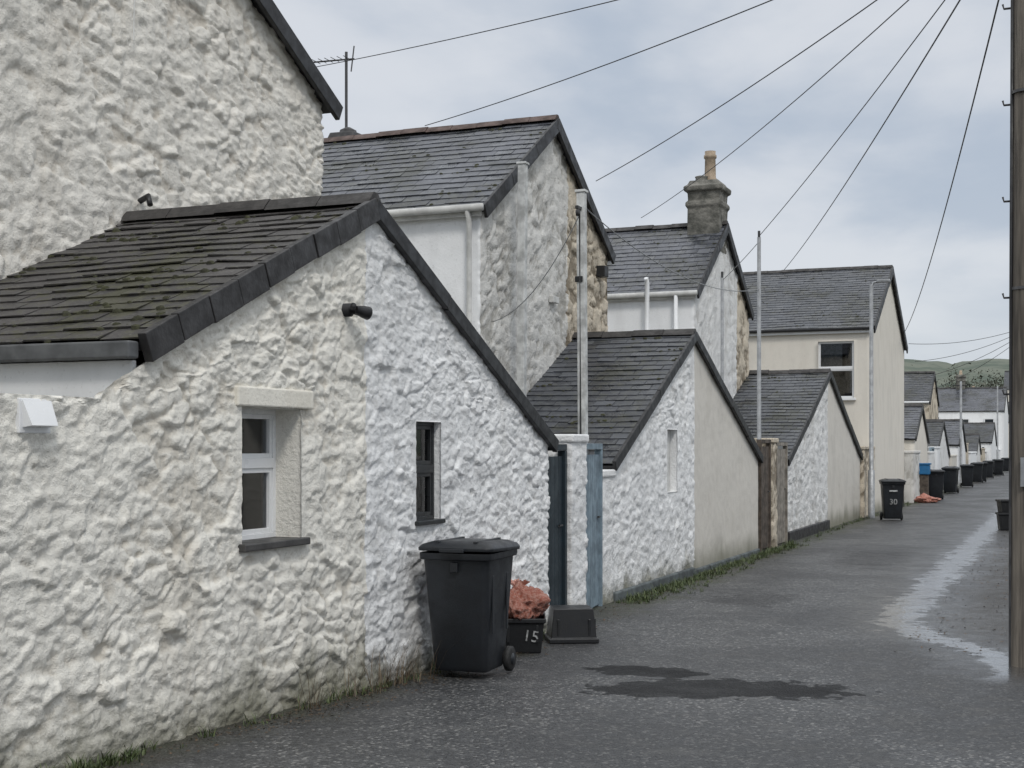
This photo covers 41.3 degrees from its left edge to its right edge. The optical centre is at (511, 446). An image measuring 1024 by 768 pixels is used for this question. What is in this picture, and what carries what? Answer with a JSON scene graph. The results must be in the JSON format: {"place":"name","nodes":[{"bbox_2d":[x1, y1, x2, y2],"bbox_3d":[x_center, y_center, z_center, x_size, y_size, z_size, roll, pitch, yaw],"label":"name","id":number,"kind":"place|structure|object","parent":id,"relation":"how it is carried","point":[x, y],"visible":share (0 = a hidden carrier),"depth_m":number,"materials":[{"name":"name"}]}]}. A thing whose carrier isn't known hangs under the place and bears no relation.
{"place":"outdoors","nodes":[
{"label":"outdoors","id":0,"kind":"place"},
{"bbox_2d":[321,121,552,209],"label":"roof slope","id":1,"kind":"structure","parent":0,"point":[402,177],"depth_m":19.84,"materials":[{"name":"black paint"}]},
{"bbox_2d":[90,471,1023,767],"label":"road","id":2,"kind":"structure","parent":0,"point":[814,655],"depth_m":10.50,"materials":[{"name":"asphalt"}]},
{"bbox_2d":[292,622,510,708],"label":"dry weed stalks","id":3,"kind":"object","parent":2,"relation":"on","point":[399,680],"visible":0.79,"depth_m":10.41,"materials":[{"name":"plant"}]},
{"bbox_2d":[418,536,519,672],"bbox_3d":[-0.340,1.297,11.084,0.642,1.098,0.846,0,0,19],"label":"wheelie bin","id":4,"kind":"object","parent":2,"relation":"on","point":[468,581],"visible":1,"depth_m":10.82,"materials":[{"name":"plastic"}]},
{"bbox_2d":[35,491,943,767],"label":"grass weeds","id":5,"kind":"object","parent":2,"relation":"on","point":[635,599],"depth_m":17.14,"materials":[{"name":"plant"}]},
{"bbox_2d":[505,612,545,652],"bbox_3d":[0.099,1.722,12.627,0.424,0.320,0.530,0,0,0],"label":"recycling box","id":6,"kind":"object","parent":2,"relation":"on","point":[524,635],"visible":0.84,"depth_m":12.39,"materials":[{"name":"plastic"}]},
{"bbox_2d":[508,579,550,620],"bbox_3d":[0.101,1.423,12.627,0.501,0.379,0.641,0,0,-2],"label":"orange rubbish sack","id":7,"kind":"object","parent":6,"relation":"on","point":[527,602],"visible":0.77,"depth_m":12.48,"materials":[{"name":"plastic"}]},
{"bbox_2d":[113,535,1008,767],"bbox_3d":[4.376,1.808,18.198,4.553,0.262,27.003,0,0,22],"label":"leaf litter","id":8,"kind":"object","parent":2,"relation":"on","point":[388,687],"visible":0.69,"depth_m":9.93,"materials":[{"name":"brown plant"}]},
{"bbox_2d":[544,605,598,643],"bbox_3d":[0.580,1.731,13.326,0.488,0.330,0.424,0,0,-6],"label":"recycling box","id":9,"kind":"object","parent":2,"relation":"on","point":[567,624],"visible":0.97,"depth_m":13.15,"materials":[{"name":"plastic"}]},
{"bbox_2d":[575,189,587,454],"bbox_3d":[0.810,-0.560,16.121,0.135,5.000,0.285,0,0,22],"label":"clothes post","id":10,"kind":"object","parent":2,"relation":"on","point":[581,203],"visible":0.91,"depth_m":16.15,"materials":[{"name":"metal"}]},
{"bbox_2d":[492,216,578,321],"bbox_3d":[0.266,-2.199,17.049,0.011,1.090,2.277,0,0,-28],"label":"clothes line","id":11,"kind":"object","parent":10,"relation":"attached to","point":[545,274],"visible":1,"depth_m":16.76,"materials":[{"name":"metal"}]},
{"bbox_2d":[579,214,580,433],"bbox_3d":[0.800,-1.400,15.971,0.009,2.680,0.038,0,0,-23],"label":"clothes line","id":12,"kind":"object","parent":10,"relation":"attached to","point":[580,336],"visible":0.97,"depth_m":15.96,"materials":[{"name":"metal"}]},
{"bbox_2d":[587,209,758,291],"bbox_3d":[2.750,-2.759,20.867,0.013,0.415,10.102,0,0,22],"label":"clothes line","id":13,"kind":"object","parent":10,"relation":"attached to","point":[655,261],"visible":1,"depth_m":18.77,"materials":[{"name":"metal"}]},
{"bbox_2d":[585,443,602,607],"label":"blue gate","id":14,"kind":"structure","parent":2,"relation":"on","point":[594,534],"depth_m":16.18,"materials":[{"name":"paint"}]},
{"bbox_2d":[757,231,760,438],"bbox_3d":[4.642,-1.060,25.549,0.080,6.000,0.084,0,0,22],"label":"telephone post","id":15,"kind":"object","parent":2,"relation":"on","point":[759,337],"visible":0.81,"depth_m":25.52,"materials":[{"name":"metal"}]},
{"bbox_2d":[868,279,889,517],"bbox_3d":[9.983,-1.305,36.977,0.590,6.490,0.180,0,0,22],"label":"street lamp","id":16,"kind":"object","parent":2,"relation":"on","point":[871,492],"visible":0.98,"depth_m":37.01,"materials":[{"name":"metal"}]},
{"bbox_2d":[879,478,905,519],"bbox_3d":[10.006,1.381,35.785,0.642,1.098,0.846,0,0,10],"label":"wheelie bin","id":17,"kind":"object","parent":2,"relation":"on","point":[892,495],"visible":1,"depth_m":35.50,"materials":[{"name":"plastic"}]},
{"bbox_2d":[919,463,930,495],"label":"blue storage box","id":18,"kind":"object","parent":2,"relation":"on","point":[924,470],"visible":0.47,"depth_m":48.87,"materials":[{"name":"plastic"}]},
{"bbox_2d":[914,493,941,502],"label":"orange rubbish sack","id":19,"kind":"object","parent":2,"relation":"on","point":[923,498],"visible":1,"depth_m":46.84,"materials":[{"name":"plastic"}]},
{"bbox_2d":[929,469,944,498],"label":"wheelie bin","id":20,"kind":"object","parent":2,"relation":"on","point":[936,482],"visible":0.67,"depth_m":49.55,"materials":[{"name":"plastic"}]},
{"bbox_2d":[941,467,959,492],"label":"wheelie bin","id":21,"kind":"object","parent":2,"relation":"on","point":[951,479],"visible":0.96,"depth_m":56.53,"materials":[{"name":"plastic"}]},
{"bbox_2d":[952,381,968,485],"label":"telephone post","id":22,"kind":"object","parent":2,"relation":"on","point":[960,385],"visible":0.83,"depth_m":67.53,"materials":[{"name":"wood"}]},
{"bbox_2d":[960,464,973,486],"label":"wheelie bin","id":23,"kind":"object","parent":2,"relation":"on","point":[966,474],"visible":1,"depth_m":64.82,"materials":[{"name":"plastic"}]},
{"bbox_2d":[970,462,983,482],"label":"wheelie bin","id":24,"kind":"object","parent":2,"relation":"on","point":[977,471],"visible":0.89,"depth_m":72.71,"materials":[{"name":"plastic"}]},
{"bbox_2d":[982,460,993,477],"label":"wheelie bin","id":25,"kind":"object","parent":2,"relation":"on","point":[989,474],"visible":0.77,"depth_m":82.86,"materials":[{"name":"plastic"}]},
{"bbox_2d":[994,459,1003,475],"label":"wheelie bin","id":26,"kind":"object","parent":2,"relation":"on","point":[998,464],"visible":1,"depth_m":91.14,"materials":[{"name":"plastic"}]},
{"bbox_2d":[995,512,1008,529],"bbox_3d":[11.604,1.730,31.773,0.530,0.400,0.530,0,0,12],"label":"recycling box","id":27,"kind":"object","parent":2,"relation":"on","point":[1002,521],"visible":0.45,"depth_m":31.58,"materials":[{"name":"plastic"}]},
{"bbox_2d":[995,499,1008,512],"bbox_3d":[11.642,1.405,31.812,0.530,0.350,0.530,0,0,6],"label":"recycling box","id":28,"kind":"object","parent":27,"relation":"on","point":[1002,505],"visible":0.33,"depth_m":31.61,"materials":[{"name":"plastic"}]},
{"bbox_2d":[273,0,1010,363],"label":"sky","id":29,"kind":"structure","parent":0,"point":[890,210],"materials":[{"name":"grey"}]},
{"bbox_2d":[606,224,725,293],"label":"roof slope","id":30,"kind":"structure","parent":0,"point":[673,250],"depth_m":29.72,"materials":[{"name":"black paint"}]},
{"bbox_2d":[744,268,890,329],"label":"roof slope","id":31,"kind":"structure","parent":0,"point":[797,288],"depth_m":41.84,"materials":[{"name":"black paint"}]},
{"bbox_2d":[904,359,1008,387],"bbox_3d":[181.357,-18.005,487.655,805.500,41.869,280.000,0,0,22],"label":"hill","id":32,"kind":"structure","parent":0,"point":[1000,366],"depth_m":479.41,"materials":[{"name":"plant"}]},
{"bbox_3d":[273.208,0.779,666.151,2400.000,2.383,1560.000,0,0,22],"label":"ground","id":33,"kind":"structure","parent":0,"visible":0},
{"bbox_2d":[0,192,558,767],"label":"stone outbuilding","id":34,"kind":"structure","parent":33,"relation":"on","point":[258,478],"depth_m":9.05,"materials":[{"name":"paint"}]},
{"bbox_2d":[241,419,264,529],"bbox_3d":[-1.832,0.185,9.220,0.008,0.820,0.660,0,0,22],"label":"window glass","id":35,"kind":"structure","parent":34,"relation":"in","point":[253,430],"depth_m":9.36,"materials":[{"name":"glass"}]},
{"bbox_2d":[242,408,275,539],"bbox_3d":[-1.822,0.185,9.216,0.064,0.920,0.760,0,0,22],"label":"window frame","id":36,"kind":"structure","parent":34,"relation":"in","point":[265,462],"depth_m":9.49,"materials":[{"name":"white plastic"}]},
{"bbox_2d":[342,303,372,319],"bbox_3d":[-1.158,-1.000,10.039,0.212,0.117,0.161,0,0,-41],"label":"security light","id":37,"kind":"object","parent":34,"relation":"attached to","point":[351,309],"visible":1,"depth_m":10.00,"materials":[{"name":"black paint"}]},
{"bbox_2d":[416,429,426,512],"bbox_3d":[-0.787,0.200,11.385,0.008,0.760,0.410,0,0,22],"label":"window glass","id":38,"kind":"structure","parent":34,"relation":"in","point":[421,434],"depth_m":11.46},
{"bbox_2d":[416,422,433,519],"bbox_3d":[-0.777,0.200,11.381,0.064,0.860,0.510,0,0,22],"label":"window frame","id":39,"kind":"structure","parent":34,"relation":"in","point":[424,468],"depth_m":11.54,"materials":[{"name":"wood"}]},
{"bbox_2d":[396,135,607,392],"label":"walls","id":40,"kind":"structure","parent":33,"relation":"on","point":[440,244],"depth_m":19.66,"materials":[{"name":"paint"}]},
{"bbox_2d":[557,134,610,260],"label":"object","id":41,"kind":"structure","parent":40,"relation":"on","point":[566,158],"depth_m":21.37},
{"bbox_2d":[328,127,359,137],"bbox_3d":[-2.701,-4.657,22.400,0.600,1.207,0.598,0,0,22],"label":"stone chimney","id":42,"kind":"object","parent":41,"relation":"on","point":[346,131],"visible":0.11,"depth_m":22.23,"materials":[{"name":"stone"}]},
{"bbox_2d":[312,46,354,126],"bbox_3d":[-3.051,-5.686,22.868,0.901,2.052,0.280,0,0,22],"label":"television aerial","id":43,"kind":"object","parent":42,"relation":"attached to","point":[346,86],"visible":0.75,"depth_m":22.73,"materials":[{"name":"metal"}]},
{"bbox_2d":[558,119,615,263],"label":"verge","id":44,"kind":"structure","parent":41,"relation":"attached to","point":[572,159],"depth_m":21.46,"materials":[{"name":"black paint"}]},
{"bbox_2d":[596,265,607,277],"bbox_3d":[1.490,-2.890,22.411,0.150,0.180,0.200,0,0,22],"label":"wall light","id":45,"kind":"object","parent":40,"relation":"attached to","point":[602,271],"visible":1,"depth_m":22.32,"materials":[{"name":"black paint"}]},
{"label":"roof slope","id":46,"kind":"object","parent":40,"relation":"on","visible":0},
{"bbox_2d":[328,128,541,204],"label":"moss clumps","id":47,"kind":"object","parent":46,"relation":"on","point":[440,193],"visible":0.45,"depth_m":19.88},
{"bbox_2d":[387,203,483,216],"bbox_3d":[-3.576,-3.140,19.084,6.900,0.095,0.100,0,0,22],"label":"gutter","id":48,"kind":"object","parent":46,"relation":"attached to","point":[436,210],"visible":0.34,"depth_m":17.99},
{"bbox_2d":[465,211,471,323],"bbox_3d":[-0.576,-0.742,17.887,0.076,4.764,0.133,0,0,22],"label":"downpipe","id":49,"kind":"object","parent":48,"relation":"attached to","point":[468,266],"visible":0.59,"depth_m":17.88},
{"bbox_2d":[393,211,481,221],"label":"fascia","id":50,"kind":"structure","parent":46,"relation":"attached to","point":[434,216],"depth_m":18.10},
{"bbox_2d":[321,114,559,142],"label":"ridge tiles","id":51,"kind":"object","parent":46,"relation":"on","point":[457,127],"visible":0.43,"depth_m":21.05,"materials":[{"name":"ceramic"}]},
{"bbox_2d":[483,118,558,217],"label":"verge","id":52,"kind":"structure","parent":46,"relation":"attached to","point":[499,193],"depth_m":18.82,"materials":[{"name":"black paint"}]},
{"bbox_2d":[516,161,528,396],"bbox_3d":[0.132,-0.975,18.590,0.140,5.830,0.140,0,0,22],"label":"clothes post","id":53,"kind":"object","parent":33,"relation":"on","point":[522,216],"visible":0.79,"depth_m":18.54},
{"bbox_2d":[558,444,566,604],"bbox_3d":[0.420,0.965,14.360,0.090,1.990,0.710,0,0,22],"label":"frame","id":54,"kind":"object","parent":33,"relation":"on","point":[562,450],"visible":0.28,"depth_m":14.62,"materials":[{"name":"teal paint"}]},
{"bbox_2d":[547,456,561,622],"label":"planks","id":55,"kind":"object","parent":54,"relation":"attached to","point":[554,475],"visible":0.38,"depth_m":14.43,"materials":[{"name":"teal paint"}]},
{"bbox_2d":[547,442,587,604],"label":"stone gate pillar","id":56,"kind":"structure","parent":33,"relation":"on","point":[577,564],"depth_m":14.84,"materials":[{"name":"paint"}]},
{"bbox_2d":[554,434,588,441],"bbox_3d":[0.555,-0.095,14.991,0.450,0.090,0.540,0,0,22],"label":"coping","id":57,"kind":"object","parent":56,"relation":"on","point":[572,437],"visible":0.5,"depth_m":14.72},
{"bbox_2d":[603,477,614,603],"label":"stone gate pillar","id":58,"kind":"structure","parent":33,"relation":"on","point":[608,545],"depth_m":16.79,"materials":[{"name":"paint"}]},
{"bbox_2d":[527,329,763,600],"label":"stone outbuilding","id":59,"kind":"structure","parent":33,"relation":"on","point":[668,429],"depth_m":19.88,"materials":[{"name":"paint"}]},
{"bbox_2d":[667,430,669,491],"bbox_3d":[2.171,0.205,19.656,0.100,0.970,0.620,0,0,22],"label":"blocked window","id":60,"kind":"structure","parent":59,"relation":"in","point":[668,431],"depth_m":19.78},
{"bbox_2d":[757,439,770,551],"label":"timber gate","id":61,"kind":"structure","parent":59,"relation":"attached to","point":[764,504],"depth_m":25.47,"materials":[{"name":"wood"}]},
{"bbox_2d":[607,238,749,397],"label":"walls","id":62,"kind":"structure","parent":33,"relation":"on","point":[701,315],"depth_m":29.80,"materials":[{"name":"paint"}]},
{"bbox_2d":[638,231,750,317],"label":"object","id":63,"kind":"structure","parent":62,"relation":"on","point":[743,294],"depth_m":31.77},
{"bbox_2d":[683,150,730,253],"bbox_3d":[4.419,-5.518,30.722,0.879,2.324,0.943,0,0,22],"label":"stone chimney","id":64,"kind":"object","parent":63,"relation":"on","point":[706,204],"visible":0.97,"depth_m":30.38,"materials":[{"name":"grey stone"}]},
{"bbox_2d":[728,226,753,319],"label":"verge","id":65,"kind":"structure","parent":63,"relation":"attached to","point":[739,269],"depth_m":31.72,"materials":[{"name":"black paint"}]},
{"bbox_2d":[720,272,723,381],"bbox_3d":[4.054,-0.720,26.223,0.068,5.320,0.072,0,0,22],"label":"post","id":66,"kind":"object","parent":62,"relation":"attached to","point":[722,331],"visible":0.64,"depth_m":26.20,"materials":[{"name":"metal"}]},
{"bbox_2d":[762,443,777,547],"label":"stone gate pillar","id":67,"kind":"structure","parent":33,"relation":"on","point":[774,511],"depth_m":26.10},
{"bbox_2d":[775,442,787,545],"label":"timber gate","id":68,"kind":"structure","parent":67,"relation":"attached to","point":[781,482],"depth_m":27.07,"materials":[{"name":"wood"}]},
{"bbox_2d":[733,368,862,541],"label":"stone outbuilding","id":69,"kind":"structure","parent":33,"relation":"on","point":[804,416],"depth_m":31.29,"materials":[{"name":"paint"}]},
{"bbox_2d":[748,281,903,511],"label":"walls","id":70,"kind":"structure","parent":33,"relation":"on","point":[785,352],"depth_m":40.51,"materials":[{"name":"paint"}]},
{"bbox_2d":[821,343,841,366],"bbox_3d":[9.351,-2.260,39.863,0.650,1.600,0.020,0,0,22],"label":"window curtain","id":71,"kind":"object","parent":70,"relation":"hanging from","point":[831,354],"depth_m":39.85,"materials":[{"name":"fabric"}]},
{"bbox_2d":[818,341,853,397],"bbox_3d":[9.467,-2.250,39.673,1.070,1.700,0.074,0,0,22],"label":"window frame","id":72,"kind":"object","parent":70,"relation":"attached to","point":[841,368],"visible":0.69,"depth_m":39.58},
{"bbox_2d":[832,343,851,395],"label":"room backing","id":73,"kind":"object","parent":70,"relation":"attached to","point":[843,379],"visible":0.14,"depth_m":40.17,"materials":[{"name":"black paint"}]},
{"bbox_2d":[891,277,905,350],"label":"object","id":74,"kind":"structure","parent":70,"relation":"on","point":[898,314],"depth_m":45.30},
{"bbox_2d":[893,267,907,353],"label":"verge","id":75,"kind":"structure","parent":74,"relation":"attached to","point":[900,311],"depth_m":44.97,"materials":[{"name":"black paint"}]},
{"bbox_2d":[860,448,874,517],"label":"stone boundary wall","id":76,"kind":"structure","parent":33,"relation":"on","point":[864,465],"depth_m":37.22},
{"bbox_2d":[904,453,919,502],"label":"stone boundary wall","id":77,"kind":"structure","parent":33,"relation":"on","point":[911,478],"depth_m":47.13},
{"bbox_2d":[904,404,929,462],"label":"stone outbuilding","id":78,"kind":"structure","parent":33,"relation":"on","point":[916,436],"depth_m":50.94,"materials":[{"name":"paint"}]},
{"bbox_2d":[923,380,937,418],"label":"walls","id":79,"kind":"structure","parent":33,"relation":"on","point":[931,411],"depth_m":75.31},
{"bbox_2d":[904,373,933,401],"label":"roof slope","id":80,"kind":"structure","parent":79,"relation":"on","point":[916,384],"depth_m":74.77,"materials":[{"name":"stone"}]},
{"bbox_2d":[928,449,939,468],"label":"stone boundary wall","id":81,"kind":"structure","parent":33,"relation":"on","point":[937,459],"depth_m":57.27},
{"bbox_2d":[926,420,950,469],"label":"stone outbuilding","id":82,"kind":"structure","parent":33,"relation":"on","point":[937,433],"depth_m":61.08,"materials":[{"name":"stone"}]},
{"bbox_2d":[926,419,966,485],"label":"stone outbuilding","id":83,"kind":"structure","parent":33,"relation":"on","point":[953,429],"depth_m":68.59,"materials":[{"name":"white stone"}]},
{"bbox_2d":[908,363,1003,387],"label":"distant trees","id":84,"kind":"object","parent":33,"relation":"on","point":[996,382],"visible":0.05,"depth_m":177.31,"materials":[{"name":"green plant"}]},
{"bbox_2d":[937,387,1008,458],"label":"white cottage","id":85,"kind":"structure","parent":33,"relation":"on","point":[979,404],"depth_m":111.13,"materials":[{"name":"white painted render"},{"name":"blue-grey slate"}]},
{"bbox_2d":[955,370,965,389],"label":"stone chimney","id":86,"kind":"object","parent":85,"relation":"on","point":[962,379],"visible":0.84,"depth_m":114.42,"materials":[{"name":"grey stone"}]},
{"bbox_2d":[965,433,981,461],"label":"stone outbuilding","id":87,"kind":"structure","parent":33,"relation":"on","point":[973,441],"depth_m":83.20,"materials":[{"name":"stone"}]},
{"bbox_2d":[964,422,996,459],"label":"stone outbuilding","id":88,"kind":"structure","parent":33,"relation":"on","point":[986,431],"depth_m":94.18,"materials":[{"name":"stone"}]},
{"bbox_2d":[1002,0,1023,667],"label":"telegraph pole","id":89,"kind":"object","parent":33,"relation":"on","point":[1016,442],"visible":0.91,"depth_m":11.73,"materials":[{"name":"wood"}]},
{"bbox_2d":[316,0,616,66],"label":"overhead wire","id":90,"kind":"object","parent":89,"relation":"attached to","point":[475,33],"visible":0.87,"depth_m":18.89,"materials":[{"name":"metal"}]},
{"bbox_2d":[425,0,771,125],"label":"overhead wire","id":91,"kind":"object","parent":89,"relation":"attached to","point":[613,61],"visible":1,"depth_m":16.85,"materials":[{"name":"metal"}]},
{"bbox_2d":[596,0,876,180],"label":"overhead wire","id":92,"kind":"object","parent":89,"relation":"attached to","point":[748,87],"visible":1,"depth_m":16.68,"materials":[{"name":"metal"}]},
{"bbox_2d":[641,0,908,217],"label":"overhead wire","id":93,"kind":"object","parent":89,"relation":"attached to","point":[794,100],"visible":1,"depth_m":18.45,"materials":[{"name":"metal"}]},
{"bbox_2d":[759,0,944,235],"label":"overhead wire","id":94,"kind":"object","parent":89,"relation":"attached to","point":[862,108],"visible":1,"depth_m":17.32,"materials":[{"name":"metal"}]},
{"bbox_2d":[784,0,960,269],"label":"overhead wire","id":95,"kind":"object","parent":89,"relation":"attached to","point":[889,114],"visible":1,"depth_m":19.42,"materials":[{"name":"metal"}]},
{"bbox_2d":[905,0,998,330],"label":"overhead wire","id":96,"kind":"object","parent":89,"relation":"attached to","point":[963,138],"visible":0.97,"depth_m":18.49,"materials":[{"name":"metal"}]},
{"bbox_3d":[-6.403,-0.810,11.138,5.700,5.500,8.910,0,0,22],"label":"rear block","id":97,"kind":"object","parent":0,"visible":0},
{"bbox_2d":[0,0,324,365],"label":"walls","id":98,"kind":"structure","parent":97,"relation":"on","point":[107,121],"depth_m":11.33,"materials":[{"name":"paint"}]},
{"bbox_2d":[137,193,152,206],"bbox_3d":[-3.057,-2.055,11.340,0.196,0.118,0.066,0,0,39],"label":"overflow pipe","id":99,"kind":"object","parent":98,"relation":"attached to","point":[145,197],"visible":1,"depth_m":11.31,"materials":[{"name":"black paint"}]},
{"bbox_2d":[251,0,329,113],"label":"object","id":100,"kind":"structure","parent":97,"relation":"on","point":[324,109],"depth_m":13.50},
{"bbox_2d":[255,0,342,119],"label":"verge","id":101,"kind":"structure","parent":100,"relation":"attached to","point":[294,45],"depth_m":13.53,"materials":[{"name":"black paint"}]},
{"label":"roof slope","id":102,"kind":"object","parent":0,"visible":0},
{"bbox_2d":[608,295,695,301],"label":"fascia","id":103,"kind":"structure","parent":102,"relation":"attached to","point":[650,298],"depth_m":28.43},
{"bbox_2d":[607,290,697,298],"bbox_3d":[0.621,-3.180,29.317,6.900,0.105,0.110,0,0,22],"label":"gutter","id":104,"kind":"object","parent":102,"relation":"attached to","point":[654,294],"visible":0.34,"depth_m":28.30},
{"bbox_2d":[644,277,648,329],"bbox_3d":[2.806,-2.401,28.319,0.100,2.281,0.169,0,0,22],"label":"vent pipe","id":105,"kind":"object","parent":104,"relation":"attached to","point":[646,280],"visible":0.59,"depth_m":28.30,"materials":[{"name":"white plastic"}]},
{"bbox_2d":[674,295,677,328],"bbox_3d":[3.397,-2.110,28.179,0.083,2.100,0.083,0,0,0],"label":"waste pipe","id":106,"kind":"object","parent":104,"relation":"attached to","point":[675,311],"visible":0.35,"depth_m":28.14,"materials":[{"name":"white plastic"}]},
{"bbox_2d":[605,221,727,231],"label":"ridge tiles","id":107,"kind":"object","parent":102,"relation":"on","point":[651,227],"visible":0.31,"depth_m":31.16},
{"bbox_2d":[697,223,729,298],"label":"verge","id":108,"kind":"structure","parent":102,"relation":"attached to","point":[713,259],"depth_m":29.24,"materials":[{"name":"black paint"}]},
{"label":"roof slope","id":109,"kind":"object","parent":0,"visible":0},
{"bbox_2d":[749,326,868,333],"bbox_3d":[6.269,-3.420,40.716,8.700,0.095,0.100,0,0,22],"label":"gutter","id":110,"kind":"object","parent":109,"relation":"attached to","point":[813,329],"depth_m":39.67,"materials":[{"name":"black paint"}]},
{"bbox_2d":[749,326,868,335],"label":"fascia","id":111,"kind":"structure","parent":109,"relation":"attached to","point":[812,332],"depth_m":39.73,"materials":[{"name":"white paint"}]},
{"bbox_2d":[743,265,892,274],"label":"ridge tiles","id":112,"kind":"object","parent":109,"relation":"on","point":[836,268],"visible":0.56,"depth_m":43.90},
{"bbox_2d":[873,266,892,332],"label":"verge","id":113,"kind":"structure","parent":109,"relation":"attached to","point":[879,312],"depth_m":40.77,"materials":[{"name":"black paint"}]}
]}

